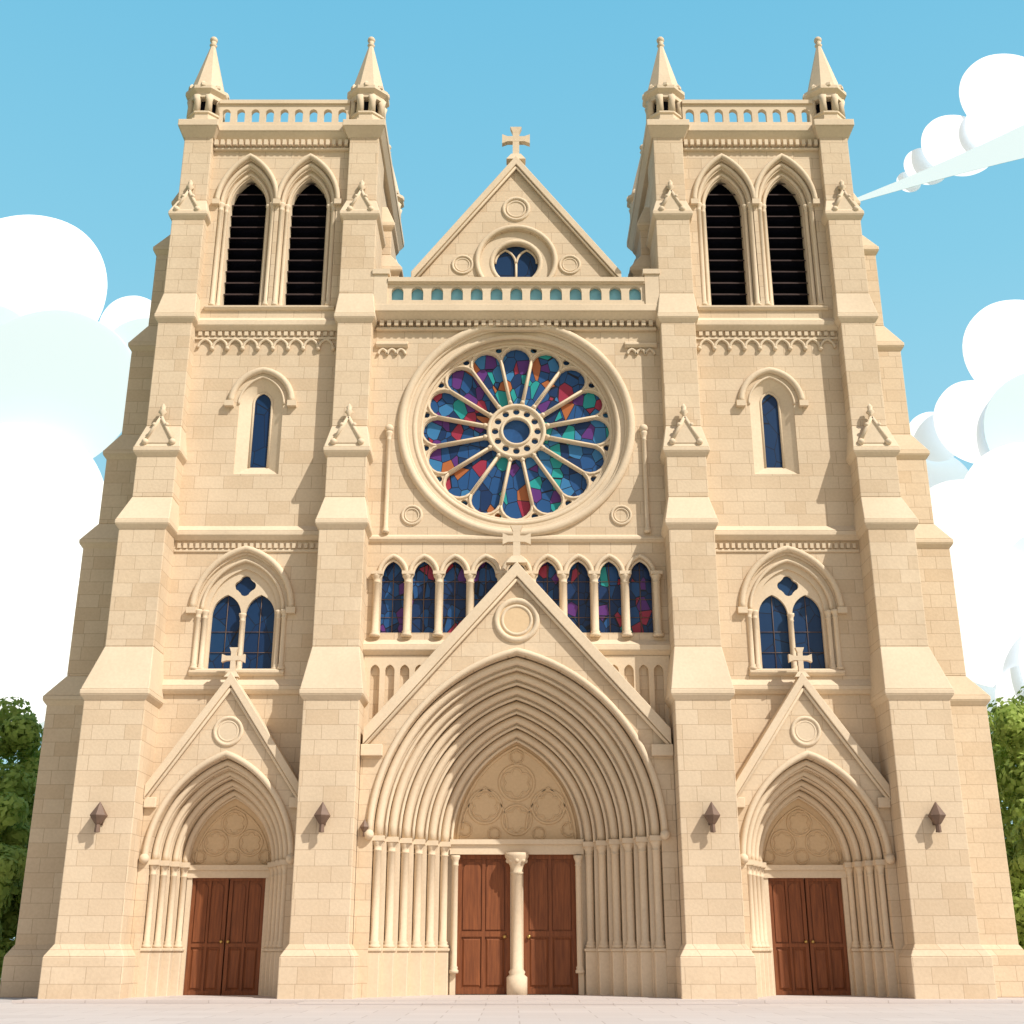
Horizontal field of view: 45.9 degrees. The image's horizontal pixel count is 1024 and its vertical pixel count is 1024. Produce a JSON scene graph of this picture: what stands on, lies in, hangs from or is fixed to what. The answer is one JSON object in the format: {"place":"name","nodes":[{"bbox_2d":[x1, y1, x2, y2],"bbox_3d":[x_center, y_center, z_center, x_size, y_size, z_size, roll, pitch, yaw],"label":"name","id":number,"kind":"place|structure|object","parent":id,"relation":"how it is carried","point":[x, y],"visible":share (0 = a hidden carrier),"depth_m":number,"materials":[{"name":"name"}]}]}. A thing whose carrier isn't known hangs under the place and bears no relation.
{"place":"outdoors","nodes":[
{"label":"outdoors","id":0,"kind":"place"},
{"bbox_2d":[0,423,103,729],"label":"cloud","id":1,"kind":"structure","parent":0,"point":[51,485],"depth_m":415.31,"materials":[{"name":"white"}]},
{"bbox_2d":[0,215,150,458],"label":"cloud","id":2,"kind":"structure","parent":0,"point":[65,357],"depth_m":451.69,"materials":[{"name":"white"}]},
{"bbox_2d":[0,997,1023,1023],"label":"pavement","id":3,"kind":"structure","parent":0,"point":[296,1013],"depth_m":36.14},
{"bbox_2d":[0,792,30,982],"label":"tree","id":4,"kind":"object","parent":3,"relation":"on","point":[14,831],"visible":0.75,"depth_m":58.94,"materials":[{"name":"green plant"}]},
{"bbox_2d":[0,696,43,844],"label":"tree","id":5,"kind":"object","parent":3,"relation":"on","point":[20,732],"visible":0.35,"depth_m":67.39,"materials":[{"name":"green plant"}]},
{"bbox_2d":[15,255,167,944],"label":"tower side buttress","id":6,"kind":"structure","parent":3,"relation":"on","point":[41,893],"depth_m":52.47,"materials":[{"name":"stone"}]},
{"bbox_2d":[45,192,178,694],"bbox_3d":[-17.889,-3.358,60.647,4.976,26.800,7.431,0,-20,0],"label":"tower side buttress weathering","id":7,"kind":"object","parent":6,"relation":"on","point":[69,685],"visible":0.12,"depth_m":55.39,"materials":[{"name":"stone"}]},
{"bbox_2d":[0,944,358,998],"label":"tower plinth","id":8,"kind":"structure","parent":3,"relation":"on","point":[107,971],"depth_m":44.71,"materials":[{"name":"stone"}]},
{"bbox_2d":[150,759,250,951],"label":"tower portal archivolts","id":9,"kind":"object","parent":3,"relation":"on","point":[165,909],"visible":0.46,"depth_m":48.52,"materials":[{"name":"stone"}]},
{"bbox_2d":[151,759,287,861],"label":"tower portal roll mouldings","id":10,"kind":"object","parent":9,"relation":"attached to","point":[253,794],"visible":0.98,"depth_m":49.13,"materials":[{"name":"stone"}]},
{"bbox_2d":[190,799,270,864],"bbox_3d":[-11.540,13.358,50.270,3.800,3.700,0.270,0,-20,0],"label":"tower tympanum","id":11,"kind":"object","parent":9,"relation":"attached to","point":[234,824],"visible":0.29,"depth_m":50.04,"materials":[{"name":"stone"}]},
{"bbox_2d":[130,687,296,996],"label":"tower portal gable","id":12,"kind":"structure","parent":3,"relation":"on","point":[205,745],"depth_m":48.52,"materials":[{"name":"stone"}]},
{"bbox_2d":[142,750,293,853],"bbox_3d":[-11.540,11.637,48.123,6.020,4.284,0.260,0,-20,0],"label":"tower portal hood mould","id":13,"kind":"object","parent":12,"relation":"attached to","point":[253,769],"visible":0.99,"depth_m":48.18,"materials":[{"name":"stone"}]},
{"bbox_2d":[143,673,298,807],"bbox_3d":[-11.527,9.315,49.266,6.314,5.420,1.010,0,-20,0],"label":"tower portal coping","id":14,"kind":"object","parent":12,"relation":"on","point":[266,738],"visible":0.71,"depth_m":48.81,"materials":[{"name":"stone"}]},
{"bbox_2d":[55,138,383,943],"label":"tower buttress","id":15,"kind":"structure","parent":3,"relation":"on","point":[115,756],"depth_m":49.64,"materials":[{"name":"stone"}]},
{"bbox_2d":[81,200,378,698],"bbox_3d":[-11.608,-3.532,54.437,11.285,24.100,4.227,0,-20,0],"label":"tower buttress weathering","id":16,"kind":"object","parent":15,"relation":"on","point":[142,667],"visible":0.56,"depth_m":50.04,"materials":[{"name":"stone"}]},
{"bbox_2d":[141,180,373,444],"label":"tower gablets","id":17,"kind":"object","parent":15,"relation":"on","point":[346,432],"visible":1,"depth_m":53.28,"materials":[{"name":"stone"}]},
{"bbox_2d":[153,143,349,819],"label":"tower wall","id":18,"kind":"structure","parent":3,"relation":"on","point":[216,490],"depth_m":53.78,"materials":[{"name":"stone"}]},
{"bbox_2d":[186,400,296,668],"bbox_3d":[-11.550,0.881,52.995,4.640,12.420,0.740,0,-20,0],"label":"tower window surround","id":19,"kind":"object","parent":18,"relation":"attached to","point":[223,578],"visible":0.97,"depth_m":52.30,"materials":[{"name":"stone"}]},
{"bbox_2d":[205,570,276,668],"bbox_3d":[-11.550,4.656,51.936,3.000,4.600,0.160,0,-20,0],"label":"tower window tracery","id":20,"kind":"object","parent":19,"relation":"attached to","point":[228,588],"visible":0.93,"depth_m":52.23,"materials":[{"name":"stone"}]},
{"bbox_2d":[208,394,274,668],"bbox_3d":[-11.550,0.640,53.475,3.200,13.400,0.160,0,-20,0],"label":"tower window glass","id":21,"kind":"object","parent":19,"relation":"attached to","point":[245,586],"visible":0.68,"depth_m":52.04,"materials":[{"name":"glass"}]},
{"bbox_2d":[189,367,294,609],"bbox_3d":[-11.550,-1.226,53.603,4.520,11.503,0.390,0,-20,0],"label":"tower window hood","id":22,"kind":"object","parent":18,"relation":"attached to","point":[285,382],"visible":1,"depth_m":52.34,"materials":[{"name":"stone"}]},
{"bbox_2d":[234,378,282,473],"bbox_3d":[-11.400,-3.844,54.822,2.000,4.750,0.380,0,-20,0],"label":"tower lancet splay","id":23,"kind":"object","parent":18,"relation":"attached to","point":[253,392],"visible":1,"depth_m":54.78,"materials":[{"name":"stone"}]},
{"bbox_2d":[188,305,334,675],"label":"tower sills","id":24,"kind":"structure","parent":18,"relation":"attached to","point":[240,672],"depth_m":56.48,"materials":[{"name":"stone"}]},
{"bbox_2d":[208,202,335,304],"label":"tower belfry shafts","id":25,"kind":"object","parent":24,"relation":"on","point":[329,247],"visible":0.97,"depth_m":57.73,"materials":[{"name":"stone"}]},
{"bbox_2d":[177,139,348,548],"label":"tower dentils","id":26,"kind":"object","parent":18,"relation":"attached to","point":[266,145],"visible":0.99,"depth_m":56.08,"materials":[{"name":"stone"}]},
{"bbox_2d":[212,162,341,304],"bbox_3d":[-11.370,-13.358,58.330,6.240,8.230,1.000,0,-20,0],"label":"tower belfry surround","id":27,"kind":"object","parent":18,"relation":"attached to","point":[242,187],"visible":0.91,"depth_m":58.83,"materials":[{"name":"stone"}]},
{"bbox_2d":[215,153,339,204],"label":"tower belfry mouldings","id":28,"kind":"object","parent":18,"relation":"attached to","point":[275,190],"visible":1,"depth_m":59.09,"materials":[{"name":"stone"}]},
{"bbox_2d":[221,182,387,994],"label":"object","id":29,"kind":"object","parent":3,"relation":"on","point":[384,204],"visible":0.02,"depth_m":62.84,"materials":[{"name":"stone"}]},
{"bbox_2d":[43,201,403,708],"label":"tower ledges","id":30,"kind":"object","parent":29,"relation":"on","point":[249,686],"visible":0.33,"depth_m":52.60,"materials":[{"name":"stone"}]},
{"bbox_2d":[224,185,326,304],"bbox_3d":[-11.400,-13.103,59.726,7.000,9.700,0.600,0,-20,0],"label":"tower belfry interior","id":31,"kind":"object","parent":29,"relation":"attached to","point":[293,254],"depth_m":59.37,"materials":[{"name":"black"}]},
{"bbox_2d":[178,119,403,250],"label":"tower cornice","id":32,"kind":"structure","parent":29,"relation":"on","point":[214,129],"depth_m":59.60,"materials":[{"name":"stone"}]},
{"bbox_2d":[219,100,349,124],"bbox_3d":[-11.350,-19.747,60.350,6.500,1.680,0.450,0,-20,0],"label":"tower balustrade","id":33,"kind":"object","parent":32,"relation":"on","point":[279,108],"visible":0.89,"depth_m":60.36,"materials":[{"name":"stone"}]},
{"bbox_2d":[185,46,403,217],"bbox_3d":[-11.325,-19.954,65.477,10.269,5.500,11.014,0,-20,0],"label":"tower turret","id":34,"kind":"object","parent":32,"relation":"on","point":[207,87],"depth_m":60.46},
{"bbox_2d":[364,323,668,941],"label":"wall","id":35,"kind":"structure","parent":3,"relation":"on","point":[639,373],"depth_m":53.26,"materials":[{"name":"stone"}]},
{"bbox_2d":[397,321,634,535],"bbox_3d":[0.200,-3.787,54.907,10.740,10.740,1.121,0,-20,0],"label":"rose surround","id":36,"kind":"object","parent":35,"relation":"attached to","point":[594,363],"visible":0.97,"depth_m":54.76,"materials":[{"name":"stone"}]},
{"bbox_2d":[420,345,612,519],"bbox_3d":[0.200,-3.677,55.210,8.853,8.853,0.316,0,-20,0],"label":"rose tracery","id":37,"kind":"object","parent":36,"relation":"in","point":[522,455],"visible":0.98,"depth_m":55.22,"materials":[{"name":"stone"}]},
{"bbox_2d":[424,349,608,518],"bbox_3d":[0.200,-3.610,55.397,8.840,8.840,0.040,0,-20,0],"label":"rose glass","id":38,"kind":"object","parent":37,"relation":"in","point":[486,496],"visible":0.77,"depth_m":55.35,"materials":[{"name":"glass"}]},
{"bbox_2d":[374,304,657,331],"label":"cornice","id":39,"kind":"structure","parent":35,"relation":"attached to","point":[517,312],"depth_m":55.96,"materials":[{"name":"stone"}]},
{"bbox_2d":[372,269,659,303],"bbox_3d":[0.200,-10.392,56.522,13.440,1.880,0.620,0,-20,0],"label":"balustrade","id":40,"kind":"object","parent":39,"relation":"on","point":[645,285],"visible":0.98,"depth_m":56.38,"materials":[{"name":"stone"}]},
{"bbox_2d":[380,562,652,632],"bbox_3d":[0.200,3.706,52.248,12.400,3.800,0.060,0,-20,0],"label":"arcade glass","id":41,"kind":"object","parent":35,"relation":"attached to","point":[451,584],"visible":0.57,"depth_m":52.27,"materials":[{"name":"glass"}]},
{"bbox_2d":[369,570,663,636],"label":"arcade columns","id":42,"kind":"structure","parent":35,"relation":"attached to","point":[562,575],"depth_m":51.61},
{"bbox_2d":[377,554,655,575],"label":"arcade arches","id":43,"kind":"structure","parent":42,"relation":"on","point":[495,565],"depth_m":52.29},
{"bbox_2d":[401,197,631,642],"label":"roundels","id":44,"kind":"object","parent":35,"relation":"attached to","point":[531,607],"visible":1,"depth_m":53.00,"materials":[{"name":"stone"}]},
{"bbox_2d":[363,342,670,656],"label":"ledges","id":45,"kind":"object","parent":35,"relation":"attached to","point":[603,647],"visible":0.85,"depth_m":52.61,"materials":[{"name":"stone"}]},
{"bbox_2d":[364,656,669,726],"bbox_3d":[0.200,8.188,50.089,12.800,4.500,0.210,0,-20,0],"label":"blind arcade","id":46,"kind":"object","parent":35,"relation":"attached to","point":[620,663],"visible":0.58,"depth_m":50.60,"materials":[{"name":"stone"}]},
{"bbox_2d":[353,578,681,997],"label":"portal gable","id":47,"kind":"structure","parent":35,"relation":"attached to","point":[483,639],"depth_m":48.87,"materials":[{"name":"stone"}]},
{"bbox_2d":[360,562,673,755],"bbox_3d":[0.200,6.122,50.294,12.540,8.124,1.250,0,-20,0],"label":"portal coping","id":48,"kind":"object","parent":47,"relation":"on","point":[563,622],"visible":0.96,"depth_m":49.62,"materials":[{"name":"stone"}]},
{"bbox_2d":[455,994,577,994],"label":"nave body","id":49,"kind":"structure","parent":3,"relation":"on","point":[506,994],"depth_m":49.25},
{"bbox_2d":[453,742,579,838],"bbox_3d":[0.200,11.722,52.064,6.000,5.000,0.090,0,-20,0],"label":"tympanum","id":50,"kind":"object","parent":49,"relation":"attached to","point":[516,780],"visible":0.21,"depth_m":51.74,"materials":[{"name":"stone"}]},
{"bbox_2d":[456,745,576,838],"bbox_3d":[0.200,12.024,51.896,5.140,4.022,0.121,0,-20,0],"label":"tympanum tracery","id":51,"kind":"object","parent":50,"relation":"attached to","point":[498,799],"visible":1,"depth_m":51.71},
{"bbox_2d":[370,665,663,996],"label":"portal archivolts","id":52,"kind":"object","parent":3,"relation":"on","point":[637,906],"visible":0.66,"depth_m":49.22,"materials":[{"name":"stone"}]},
{"bbox_2d":[450,839,583,854],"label":"lintel","id":53,"kind":"structure","parent":52,"relation":"attached to","point":[504,846],"depth_m":50.67,"materials":[{"name":"stone"}]},
{"bbox_2d":[374,657,659,841],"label":"portal roll mouldings","id":54,"kind":"object","parent":52,"relation":"attached to","point":[390,830],"visible":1,"depth_m":50.27,"materials":[{"name":"stone"}]},
{"bbox_2d":[367,647,667,829],"bbox_3d":[0.200,9.171,48.802,11.920,7.584,0.260,0,-20,0],"label":"portal hood mould","id":55,"kind":"object","parent":52,"relation":"attached to","point":[438,690],"visible":1,"depth_m":49.02,"materials":[{"name":"stone"}]},
{"bbox_2d":[505,852,528,994],"bbox_3d":[0.200,16.906,49.641,1.000,5.600,1.038,0,-20,0],"label":"trumeau","id":56,"kind":"object","parent":3,"relation":"on","point":[516,977],"visible":1,"depth_m":49.49,"materials":[{"name":"stone"}]},
{"bbox_2d":[449,855,584,994],"bbox_3d":[0.200,17.000,49.753,5.504,5.500,0.762,0,-20,0],"label":"door frame","id":57,"kind":"object","parent":3,"relation":"on","point":[453,970],"visible":0.99,"depth_m":49.53,"materials":[{"name":"stone"}]},
{"bbox_2d":[455,855,578,993],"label":"doors","id":58,"kind":"structure","parent":57,"relation":"attached to","point":[549,927],"depth_m":49.88,"materials":[{"name":"brown wood"}]},
{"bbox_2d":[12,995,1022,1004],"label":"entrance step","id":59,"kind":"object","parent":3,"relation":"on","point":[516,1000],"visible":0.64,"depth_m":43.05,"materials":[{"name":"stone"}]},
{"bbox_2d":[136,948,282,996],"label":"tower portal plinth","id":60,"kind":"structure","parent":59,"relation":"on","point":[159,972],"depth_m":47.00,"materials":[{"name":"stone"}]},
{"bbox_2d":[141,865,287,947],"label":"columns","id":61,"kind":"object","parent":60,"relation":"on","point":[276,907],"visible":0.96,"depth_m":47.89,"materials":[{"name":"stone"}]},
{"bbox_2d":[179,878,269,994],"bbox_3d":[-11.540,17.125,48.704,3.400,4.550,0.350,0,-20,0],"label":"tower door frame","id":62,"kind":"object","parent":59,"relation":"on","point":[188,908],"visible":0.61,"depth_m":48.70,"materials":[{"name":"stone"}]},
{"bbox_2d":[183,878,265,994],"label":"tower doors","id":63,"kind":"structure","parent":62,"relation":"attached to","point":[207,959],"depth_m":48.66,"materials":[{"name":"brown wood"}]},
{"bbox_2d":[367,948,667,996],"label":"portal plinth","id":64,"kind":"structure","parent":59,"relation":"on","point":[646,977],"depth_m":47.33,"materials":[{"name":"stone"}]},
{"bbox_2d":[369,841,665,947],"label":"portal nook shafts","id":65,"kind":"object","parent":64,"relation":"on","point":[631,942],"visible":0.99,"depth_m":48.41,"materials":[{"name":"stone"}]},
{"bbox_2d":[764,878,854,994],"bbox_3d":[11.940,17.125,48.704,3.400,4.550,0.350,0,-20,0],"label":"tower door frame","id":66,"kind":"object","parent":59,"relation":"on","point":[845,910],"visible":0.61,"depth_m":48.70,"materials":[{"name":"stone"}]},
{"bbox_2d":[768,878,850,994],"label":"tower doors","id":67,"kind":"structure","parent":66,"relation":"attached to","point":[826,960],"depth_m":48.66,"materials":[{"name":"brown wood"}]},
{"bbox_2d":[752,948,897,996],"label":"tower portal plinth","id":68,"kind":"structure","parent":59,"relation":"on","point":[874,971],"depth_m":47.00,"materials":[{"name":"stone"}]},
{"bbox_2d":[747,865,892,947],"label":"columns","id":69,"kind":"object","parent":68,"relation":"on","point":[757,911],"visible":0.95,"depth_m":47.89,"materials":[{"name":"stone"}]},
{"bbox_2d":[644,184,812,993],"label":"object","id":70,"kind":"object","parent":3,"relation":"on","point":[646,203],"visible":0.02,"depth_m":63.16,"materials":[{"name":"stone"}]},
{"bbox_2d":[627,119,853,250],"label":"tower cornice","id":71,"kind":"structure","parent":70,"relation":"on","point":[683,129],"depth_m":59.60,"materials":[{"name":"stone"}]},
{"bbox_2d":[682,100,813,124],"bbox_3d":[11.750,-19.747,60.350,6.500,1.680,0.450,0,-20,0],"label":"tower balustrade","id":72,"kind":"object","parent":71,"relation":"on","point":[752,108],"visible":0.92,"depth_m":60.36,"materials":[{"name":"stone"}]},
{"bbox_2d":[705,185,808,304],"bbox_3d":[11.800,-13.103,59.726,7.000,9.700,0.600,0,-20,0],"label":"tower belfry interior","id":73,"kind":"object","parent":70,"relation":"attached to","point":[738,254],"depth_m":59.37,"materials":[{"name":"black"}]},
{"bbox_2d":[628,201,990,708],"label":"tower ledges","id":74,"kind":"object","parent":70,"relation":"on","point":[784,686],"visible":0.37,"depth_m":52.60,"materials":[{"name":"stone"}]},
{"bbox_2d":[683,143,880,819],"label":"tower wall","id":75,"kind":"structure","parent":3,"relation":"on","point":[816,490],"depth_m":53.78,"materials":[{"name":"stone"}]},
{"bbox_2d":[690,162,819,304],"bbox_3d":[11.770,-13.358,58.330,6.240,8.230,1.000,0,-20,0],"label":"tower belfry surround","id":76,"kind":"object","parent":75,"relation":"attached to","point":[755,201],"visible":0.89,"depth_m":58.80,"materials":[{"name":"stone"}]},
{"bbox_2d":[692,153,817,204],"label":"tower belfry mouldings","id":77,"kind":"object","parent":75,"relation":"attached to","point":[756,189],"visible":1,"depth_m":59.09,"materials":[{"name":"stone"}]},
{"bbox_2d":[696,202,823,304],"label":"tower belfry shafts","id":78,"kind":"object","parent":75,"relation":"attached to","point":[702,243],"visible":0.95,"depth_m":57.73,"materials":[{"name":"stone"}]},
{"bbox_2d":[683,139,855,548],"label":"tower dentils","id":79,"kind":"object","parent":75,"relation":"attached to","point":[759,145],"visible":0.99,"depth_m":56.09,"materials":[{"name":"stone"}]},
{"bbox_2d":[750,378,798,473],"bbox_3d":[11.800,-3.844,54.822,2.000,4.750,0.380,0,-20,0],"label":"tower lancet splay","id":80,"kind":"object","parent":75,"relation":"attached to","point":[778,392],"visible":1,"depth_m":54.78,"materials":[{"name":"stone"}]},
{"bbox_2d":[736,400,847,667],"bbox_3d":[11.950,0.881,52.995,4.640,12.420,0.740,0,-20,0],"label":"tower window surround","id":81,"kind":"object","parent":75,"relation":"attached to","point":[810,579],"visible":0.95,"depth_m":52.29,"materials":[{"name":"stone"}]},
{"bbox_2d":[759,394,824,668],"bbox_3d":[11.950,0.640,53.475,3.200,13.400,0.160,0,-20,0],"label":"tower window glass","id":82,"kind":"object","parent":81,"relation":"attached to","point":[786,586],"visible":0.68,"depth_m":52.04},
{"bbox_2d":[757,570,828,668],"bbox_3d":[11.950,4.656,51.936,3.000,4.600,0.160,0,-20,0],"label":"tower window tracery","id":83,"kind":"object","parent":81,"relation":"attached to","point":[804,588],"visible":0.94,"depth_m":52.23,"materials":[{"name":"stone"}]},
{"bbox_2d":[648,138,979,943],"bbox_3d":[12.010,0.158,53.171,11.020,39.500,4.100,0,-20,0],"label":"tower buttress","id":84,"kind":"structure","parent":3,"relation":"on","point":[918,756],"depth_m":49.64,"materials":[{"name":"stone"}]},
{"bbox_2d":[658,180,891,444],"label":"tower gablets","id":85,"kind":"object","parent":84,"relation":"on","point":[686,432],"visible":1,"depth_m":53.28,"materials":[{"name":"stone"}]},
{"bbox_2d":[653,200,952,698],"bbox_3d":[12.008,-3.532,54.437,11.285,24.100,4.227,0,-20,0],"label":"tower buttress weathering","id":86,"kind":"object","parent":84,"relation":"on","point":[891,667],"visible":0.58,"depth_m":50.03,"materials":[{"name":"stone"}]},
{"bbox_2d":[737,687,903,996],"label":"tower portal gable","id":87,"kind":"structure","parent":3,"relation":"on","point":[828,745],"depth_m":48.52,"materials":[{"name":"stone"}]},
{"bbox_2d":[736,673,890,807],"bbox_3d":[11.927,9.315,49.266,6.314,5.420,1.010,0,-20,0],"label":"tower portal coping","id":88,"kind":"object","parent":87,"relation":"on","point":[768,736],"visible":0.74,"depth_m":48.81,"materials":[{"name":"stone"}]},
{"bbox_2d":[740,750,891,854],"bbox_3d":[11.940,11.637,48.123,6.020,4.284,0.260,0,-20,0],"label":"tower portal hood mould","id":89,"kind":"object","parent":87,"relation":"attached to","point":[780,769],"visible":0.98,"depth_m":48.18,"materials":[{"name":"stone"}]},
{"bbox_2d":[787,759,884,951],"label":"tower portal archivolts","id":90,"kind":"object","parent":3,"relation":"on","point":[868,908],"visible":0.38,"depth_m":48.54,"materials":[{"name":"stone"}]},
{"bbox_2d":[763,799,842,878],"bbox_3d":[11.940,13.358,50.270,3.800,3.700,0.270,0,-20,0],"label":"tower tympanum","id":91,"kind":"object","parent":90,"relation":"attached to","point":[799,824],"visible":0.29,"depth_m":50.03,"materials":[{"name":"stone"}]},
{"bbox_2d":[746,759,882,861],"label":"tower portal roll mouldings","id":92,"kind":"object","parent":90,"relation":"attached to","point":[780,794],"visible":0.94,"depth_m":49.14,"materials":[{"name":"stone"}]},
{"bbox_2d":[675,944,1023,998],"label":"tower plinth","id":93,"kind":"structure","parent":3,"relation":"on","point":[927,971],"depth_m":44.69,"materials":[{"name":"stone"}]},
{"bbox_2d":[865,255,1018,944],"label":"tower side buttress","id":94,"kind":"structure","parent":3,"relation":"on","point":[996,921],"depth_m":52.46,"materials":[{"name":"stone"}]},
{"bbox_2d":[854,194,987,694],"bbox_3d":[18.289,-3.358,60.647,4.976,26.800,7.431,0,-20,0],"label":"tower side buttress weathering","id":95,"kind":"object","parent":94,"relation":"on","point":[963,685],"visible":0.11,"depth_m":55.39,"materials":[{"name":"stone"}]},
{"bbox_2d":[987,686,1023,849],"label":"tree","id":96,"kind":"object","parent":3,"relation":"on","point":[1006,724],"visible":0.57,"depth_m":65.90,"materials":[{"name":"green plant"}]},
{"bbox_2d":[0,0,1023,939],"label":"sky","id":97,"kind":"structure","parent":0,"point":[93,99],"materials":[{"name":"blue"}]},
{"bbox_2d":[419,170,612,276],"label":"gable","id":98,"kind":"structure","parent":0,"point":[488,217],"depth_m":59.15,"materials":[{"name":"stone"}]},
{"bbox_2d":[411,156,620,276],"bbox_3d":[0.200,-14.268,59.643,10.100,7.131,1.050,0,-20,0],"label":"gable coping","id":99,"kind":"object","parent":98,"relation":"on","point":[549,199],"visible":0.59,"depth_m":59.12,"materials":[{"name":"stone"}]},
{"bbox_2d":[474,225,557,276],"bbox_3d":[0.200,-12.108,58.802,4.060,4.060,0.660,0,-20,0],"label":"gable oculus","id":100,"kind":"object","parent":98,"relation":"attached to","point":[495,248],"visible":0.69,"depth_m":58.98,"materials":[{"name":"stone"}]},
{"bbox_2d":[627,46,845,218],"bbox_3d":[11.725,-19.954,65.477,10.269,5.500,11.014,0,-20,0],"label":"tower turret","id":101,"kind":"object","parent":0,"point":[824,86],"depth_m":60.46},
{"bbox_2d":[857,125,1023,200],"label":"cloud","id":102,"kind":"structure","parent":0,"point":[1006,147],"depth_m":477.66,"materials":[{"name":"white"}]},
{"bbox_2d":[896,54,1023,191],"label":"cloud","id":103,"kind":"structure","parent":0,"point":[991,92],"depth_m":494.04,"materials":[{"name":"white"}]},
{"bbox_2d":[910,300,1023,487],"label":"cloud","id":104,"kind":"structure","parent":0,"point":[981,414],"depth_m":443.16,"materials":[{"name":"white"}]},
{"bbox_2d":[930,442,1023,717],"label":"cloud","id":105,"kind":"structure","parent":0,"point":[978,514],"depth_m":398.10,"materials":[{"name":"white"}]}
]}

